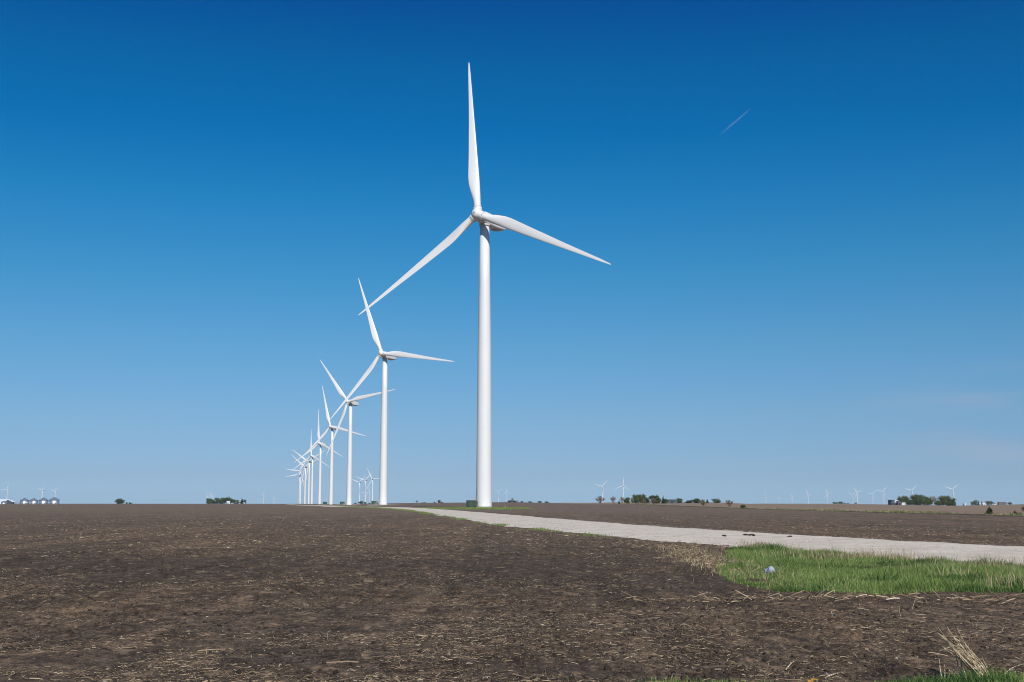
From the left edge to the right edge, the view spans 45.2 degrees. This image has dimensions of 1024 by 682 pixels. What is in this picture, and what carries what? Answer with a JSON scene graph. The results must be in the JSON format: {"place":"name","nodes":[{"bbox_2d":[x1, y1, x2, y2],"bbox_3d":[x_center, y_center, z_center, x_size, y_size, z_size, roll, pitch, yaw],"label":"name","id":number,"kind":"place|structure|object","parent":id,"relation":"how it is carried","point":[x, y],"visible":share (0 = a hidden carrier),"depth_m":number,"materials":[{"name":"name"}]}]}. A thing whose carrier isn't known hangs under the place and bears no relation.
{"place":"outdoors","nodes":[
{"label":"outdoors","id":0,"kind":"place"},
{"bbox_2d":[0,502,1023,681],"bbox_3d":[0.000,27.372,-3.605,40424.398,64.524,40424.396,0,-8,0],"label":"ground","id":1,"kind":"structure","parent":0,"point":[101,658],"depth_m":19.69,"materials":[{"name":"soil"}]},
{"bbox_2d":[6,500,14,503],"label":"gable shed","id":2,"kind":"structure","parent":1,"relation":"on","point":[10,501],"depth_m":1415.28,"materials":[{"name":"grey"}]},
{"bbox_2d":[20,497,28,503],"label":"grain bin","id":3,"kind":"object","parent":1,"relation":"on","point":[24,500],"visible":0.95,"depth_m":1404.64,"materials":[{"name":"white metal"}]},
{"bbox_2d":[29,498,37,503],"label":"grain bin","id":4,"kind":"object","parent":1,"relation":"on","point":[33,501],"visible":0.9,"depth_m":1404.53,"materials":[{"name":"silver metal"}]},
{"bbox_2d":[39,497,48,503],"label":"grain bin","id":5,"kind":"object","parent":1,"relation":"on","point":[43,500],"visible":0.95,"depth_m":1384.33,"materials":[{"name":"silver metal"}]},
{"bbox_2d":[49,496,59,503],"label":"grain bin","id":6,"kind":"object","parent":1,"relation":"on","point":[54,500],"visible":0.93,"depth_m":1374.34,"materials":[{"name":"silver metal"}]},
{"bbox_2d":[115,498,124,503],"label":"deciduous tree","id":7,"kind":"object","parent":1,"relation":"on","point":[120,500],"visible":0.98,"depth_m":1882.08,"materials":[{"name":"green plant"}]},
{"bbox_2d":[218,497,225,503],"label":"deciduous tree","id":8,"kind":"object","parent":1,"relation":"on","point":[222,501],"visible":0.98,"depth_m":2474.90,"materials":[{"name":"green plant"}]},
{"bbox_2d":[224,496,233,503],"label":"deciduous tree","id":9,"kind":"object","parent":1,"relation":"on","point":[230,499],"visible":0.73,"depth_m":2475.27,"materials":[{"name":"green plant"}]},
{"bbox_2d":[286,460,306,503],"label":"wind turbine","id":10,"kind":"object","parent":1,"relation":"on","point":[299,480],"visible":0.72,"depth_m":3327.77,"materials":[{"name":"paint"}]},
{"bbox_2d":[288,461,305,503],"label":"wind turbine","id":11,"kind":"object","parent":1,"relation":"on","point":[300,470],"visible":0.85,"depth_m":2999.34,"materials":[{"name":"paint"}]},
{"bbox_2d":[292,455,315,503],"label":"wind turbine","id":12,"kind":"object","parent":1,"relation":"on","point":[305,467],"visible":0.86,"depth_m":2665.42,"materials":[{"name":"paint"}]},
{"bbox_2d":[292,449,323,503],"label":"wind turbine","id":13,"kind":"object","parent":1,"relation":"on","point":[308,472],"visible":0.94,"depth_m":2339.66,"materials":[{"name":"paint"}]},
{"bbox_2d":[291,435,327,503],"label":"wind turbine","id":14,"kind":"object","parent":1,"relation":"on","point":[311,497],"visible":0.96,"depth_m":2055.44,"materials":[{"name":"paint"}]},
{"bbox_2d":[295,409,342,503],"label":"wind turbine","id":15,"kind":"object","parent":1,"relation":"on","point":[321,444],"visible":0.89,"depth_m":1624.90,"materials":[{"name":"paint"}]},
{"bbox_2d":[303,386,364,504],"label":"wind turbine","id":16,"kind":"object","parent":1,"relation":"on","point":[333,428],"visible":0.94,"depth_m":1273.85,"materials":[{"name":"paint"}]},
{"bbox_2d":[358,474,370,501],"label":"wind turbine","id":17,"kind":"object","parent":1,"relation":"on","point":[365,480],"visible":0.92,"depth_m":4241.47,"materials":[{"name":"paint"}]},
{"bbox_2d":[365,471,379,500],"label":"wind turbine","id":18,"kind":"object","parent":1,"relation":"on","point":[372,484],"visible":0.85,"depth_m":4031.21,"materials":[{"name":"paint"}]},
{"bbox_2d":[417,507,532,509],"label":"grass","id":19,"kind":"structure","parent":1,"relation":"on","point":[509,508],"depth_m":299.98,"materials":[{"name":"green plant"}]},
{"bbox_2d":[338,506,612,537],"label":"grass","id":20,"kind":"structure","parent":1,"relation":"on","point":[533,528],"depth_m":109.48,"materials":[{"name":"green plant"}]},
{"bbox_2d":[0,533,1023,681],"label":"corn residue","id":21,"kind":"object","parent":1,"relation":"on","point":[423,638],"visible":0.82,"depth_m":13.40},
{"bbox_2d":[1,509,1023,643],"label":"corn residue","id":22,"kind":"object","parent":1,"relation":"on","point":[525,535],"visible":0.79,"depth_m":53.55},
{"bbox_2d":[2,558,1023,681],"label":"soil clods","id":23,"kind":"object","parent":1,"relation":"on","point":[608,667],"visible":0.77,"depth_m":14.03,"materials":[{"name":"brown soil"}]},
{"bbox_2d":[19,545,1018,681],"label":"corn residue","id":24,"kind":"object","parent":1,"relation":"on","point":[522,658],"visible":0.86,"depth_m":12.70},
{"bbox_2d":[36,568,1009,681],"bbox_3d":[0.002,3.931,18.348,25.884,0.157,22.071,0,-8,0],"label":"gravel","id":25,"kind":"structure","parent":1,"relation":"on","point":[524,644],"depth_m":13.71,"materials":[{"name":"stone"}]},
{"bbox_2d":[595,495,604,503],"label":"bare shrub","id":26,"kind":"object","parent":1,"relation":"on","point":[600,499],"visible":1,"depth_m":892.07,"materials":[{"name":"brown plant"}]},
{"bbox_2d":[623,497,630,503],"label":"deciduous tree","id":27,"kind":"object","parent":1,"relation":"on","point":[626,500],"visible":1,"depth_m":1090.25,"materials":[{"name":"green plant"}]},
{"bbox_2d":[633,494,640,502],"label":"deciduous tree","id":28,"kind":"object","parent":1,"relation":"on","point":[636,499],"visible":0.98,"depth_m":1188.23,"materials":[{"name":"green plant"}]},
{"bbox_2d":[638,494,646,502],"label":"deciduous tree","id":29,"kind":"object","parent":1,"relation":"on","point":[642,497],"visible":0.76,"depth_m":1188.43,"materials":[{"name":"green plant"}]},
{"bbox_2d":[648,495,660,502],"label":"deciduous tree","id":30,"kind":"object","parent":1,"relation":"on","point":[654,497],"visible":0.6,"depth_m":1138.81,"materials":[{"name":"green plant"}]},
{"bbox_2d":[668,499,677,502],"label":"barn","id":31,"kind":"structure","parent":1,"relation":"on","point":[672,500],"depth_m":1236.30,"materials":[{"name":"grey"}]},
{"bbox_2d":[612,539,750,550],"bbox_3d":[5.572,7.133,43.157,4.459,0.183,12.324,1,-8,-10],"label":"corn residue","id":32,"kind":"object","parent":1,"relation":"on","point":[677,545],"visible":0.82,"depth_m":43.15},
{"bbox_2d":[691,498,700,502],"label":"deciduous tree","id":33,"kind":"object","parent":1,"relation":"on","point":[697,500],"visible":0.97,"depth_m":1386.07,"materials":[{"name":"green plant"}]},
{"bbox_2d":[661,545,781,579],"bbox_3d":[5.167,5.612,31.844,1.456,0.295,17.620,0,-8,0],"label":"corn residue","id":34,"kind":"object","parent":1,"relation":"on","point":[691,555],"visible":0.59,"depth_m":32.80},
{"bbox_2d":[463,589,1023,604],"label":"corn residue","id":35,"kind":"object","parent":1,"relation":"on","point":[835,596],"visible":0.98,"depth_m":18.94},
{"bbox_2d":[764,566,774,574],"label":"plastic litter","id":36,"kind":"object","parent":1,"relation":"on","point":[769,568],"visible":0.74,"depth_m":25.13,"materials":[{"name":"grey plastic"}]},
{"bbox_2d":[643,540,914,617],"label":"dead grass","id":37,"kind":"structure","parent":1,"relation":"on","point":[689,552],"depth_m":29.41,"materials":[{"name":"plant"}]},
{"bbox_2d":[630,503,1023,515],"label":"grass","id":38,"kind":"structure","parent":1,"relation":"on","point":[1012,514],"depth_m":198.58,"materials":[{"name":"green plant"}]},
{"bbox_2d":[715,541,1023,594],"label":"grass","id":39,"kind":"structure","parent":1,"relation":"on","point":[856,585],"depth_m":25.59,"materials":[{"name":"green plant"}]},
{"bbox_2d":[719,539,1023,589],"bbox_3d":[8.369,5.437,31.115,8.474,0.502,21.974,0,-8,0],"label":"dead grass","id":40,"kind":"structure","parent":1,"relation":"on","point":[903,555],"depth_m":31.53,"materials":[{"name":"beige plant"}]},
{"bbox_2d":[888,500,894,504],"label":"dark shed","id":41,"kind":"structure","parent":1,"relation":"on","point":[891,502],"depth_m":1365.99,"materials":[{"name":"grey"}]},
{"bbox_2d":[910,494,918,504],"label":"deciduous tree","id":42,"kind":"object","parent":1,"relation":"on","point":[914,498],"visible":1,"depth_m":1485.18,"materials":[{"name":"green plant"}]},
{"bbox_2d":[913,494,927,504],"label":"deciduous tree","id":43,"kind":"object","parent":1,"relation":"on","point":[920,497],"visible":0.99,"depth_m":1483.93,"materials":[{"name":"green plant"}]},
{"bbox_2d":[928,497,932,504],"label":"deciduous tree","id":44,"kind":"object","parent":1,"relation":"on","point":[930,500],"visible":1,"depth_m":1485.77,"materials":[{"name":"green plant"}]},
{"bbox_2d":[937,495,946,504],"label":"deciduous tree","id":45,"kind":"object","parent":1,"relation":"on","point":[941,501],"visible":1,"depth_m":1485.16,"materials":[{"name":"green plant"}]},
{"bbox_2d":[938,654,949,679],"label":"standing stalks","id":46,"kind":"object","parent":1,"relation":"on","point":[944,668],"visible":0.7,"depth_m":10.81,"materials":[{"name":"beige plant"}]},
{"bbox_2d":[943,495,950,505],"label":"deciduous tree","id":47,"kind":"object","parent":1,"relation":"on","point":[947,499],"visible":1,"depth_m":1485.38,"materials":[{"name":"green plant"}]},
{"bbox_2d":[948,497,955,505],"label":"deciduous tree","id":48,"kind":"object","parent":1,"relation":"on","point":[951,501],"visible":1,"depth_m":1483.53,"materials":[{"name":"green plant"}]},
{"bbox_2d":[952,653,962,676],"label":"standing stalks","id":49,"kind":"object","parent":1,"relation":"on","point":[957,666],"visible":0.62,"depth_m":10.82,"materials":[{"name":"plant"}]},
{"bbox_2d":[938,627,987,675],"bbox_3d":[3.937,2.722,10.729,0.468,0.447,0.256,0,-8,0],"label":"dry stalk bunch","id":50,"kind":"object","parent":1,"relation":"on","point":[969,661],"visible":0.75,"depth_m":10.68,"materials":[{"name":"beige plant"}]},
{"bbox_2d":[985,506,992,513],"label":"evergreen tree","id":51,"kind":"object","parent":1,"relation":"on","point":[989,510],"visible":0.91,"depth_m":166.38,"materials":[{"name":"green plant"}]},
{"bbox_2d":[0,0,1023,505],"label":"sky","id":52,"kind":"structure","parent":0,"point":[807,216],"materials":[{"name":"blue"}]},
{"bbox_2d":[303,505,1023,565],"bbox_3d":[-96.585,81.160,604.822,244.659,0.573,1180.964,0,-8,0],"label":"road","id":53,"kind":"structure","parent":0,"point":[715,537],"depth_m":50.11,"materials":[{"name":"grey gravel"}]},
{"bbox_2d":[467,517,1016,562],"bbox_3d":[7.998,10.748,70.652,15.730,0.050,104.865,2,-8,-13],"label":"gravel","id":54,"kind":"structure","parent":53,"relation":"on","point":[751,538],"depth_m":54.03,"materials":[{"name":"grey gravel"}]},
{"bbox_2d":[630,663,1023,681],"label":"grass","id":55,"kind":"structure","parent":0,"point":[961,678],"depth_m":10.23,"materials":[{"name":"green plant"}]},
{"bbox_2d":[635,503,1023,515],"bbox_3d":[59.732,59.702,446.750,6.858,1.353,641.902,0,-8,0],"label":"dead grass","id":56,"kind":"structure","parent":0,"point":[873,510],"depth_m":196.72,"materials":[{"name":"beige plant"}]},
{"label":"gravel pad","id":57,"kind":"structure","parent":0,"visible":0},
{"bbox_2d":[466,500,477,506],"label":"transformer cabinet","id":58,"kind":"object","parent":57,"relation":"on","point":[471,503],"visible":0.94,"depth_m":328.44,"materials":[{"name":"green metal"}]},
{"bbox_2d":[359,63,610,506],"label":"wind turbine","id":59,"kind":"object","parent":57,"relation":"on","point":[487,221],"visible":0.94,"depth_m":336.69,"materials":[{"name":"paint"}]},
{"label":"gravel pad","id":60,"kind":"structure","parent":0,"visible":0},
{"bbox_2d":[330,278,453,504],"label":"wind turbine","id":61,"kind":"object","parent":60,"relation":"on","point":[390,355],"visible":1,"depth_m":653.78,"materials":[{"name":"paint"}]},
{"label":"gravel pad","id":62,"kind":"structure","parent":0,"visible":0},
{"bbox_2d":[320,360,394,504],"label":"wind turbine","id":63,"kind":"object","parent":62,"relation":"on","point":[351,402],"visible":0.92,"depth_m":960.00,"materials":[{"name":"paint"}]}
]}

